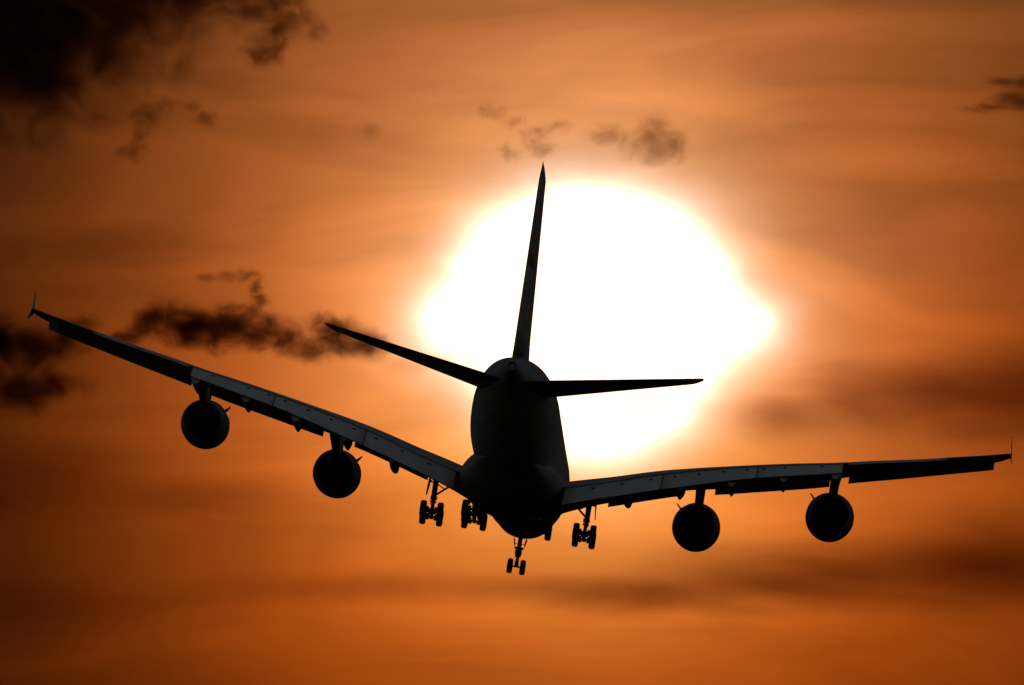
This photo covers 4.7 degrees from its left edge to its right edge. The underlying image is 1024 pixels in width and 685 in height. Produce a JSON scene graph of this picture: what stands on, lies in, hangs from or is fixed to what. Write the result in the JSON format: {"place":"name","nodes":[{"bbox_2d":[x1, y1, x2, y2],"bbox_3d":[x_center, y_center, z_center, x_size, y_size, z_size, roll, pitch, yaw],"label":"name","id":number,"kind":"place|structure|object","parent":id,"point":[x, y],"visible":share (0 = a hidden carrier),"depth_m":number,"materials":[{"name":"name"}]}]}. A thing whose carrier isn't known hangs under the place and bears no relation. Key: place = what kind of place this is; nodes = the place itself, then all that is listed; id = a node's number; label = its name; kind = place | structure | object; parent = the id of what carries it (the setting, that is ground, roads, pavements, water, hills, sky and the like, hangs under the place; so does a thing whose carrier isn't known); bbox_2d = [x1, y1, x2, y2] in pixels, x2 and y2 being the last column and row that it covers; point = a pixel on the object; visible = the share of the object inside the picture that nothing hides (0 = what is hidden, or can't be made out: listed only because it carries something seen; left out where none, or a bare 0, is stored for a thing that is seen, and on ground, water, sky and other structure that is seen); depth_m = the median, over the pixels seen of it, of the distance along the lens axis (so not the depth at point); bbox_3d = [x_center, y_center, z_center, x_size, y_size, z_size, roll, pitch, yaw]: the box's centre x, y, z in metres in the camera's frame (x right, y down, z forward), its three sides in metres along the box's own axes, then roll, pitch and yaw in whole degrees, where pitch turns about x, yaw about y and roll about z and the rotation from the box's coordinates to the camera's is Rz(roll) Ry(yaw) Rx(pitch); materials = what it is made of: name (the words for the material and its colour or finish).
{"place":"outdoors","nodes":[
{"label":"outdoors","id":0,"kind":"place"},
{"bbox_2d":[0,0,1023,684],"label":"sky","id":1,"kind":"structure","parent":0,"point":[811,212],"materials":[{"name":"orange"}]},
{"bbox_2d":[27,163,1011,574],"bbox_3d":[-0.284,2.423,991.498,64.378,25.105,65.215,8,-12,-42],"label":"airliner","id":2,"kind":"object","parent":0,"point":[511,475],"visible":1,"depth_m":992.53,"materials":[{"name":"paint"}]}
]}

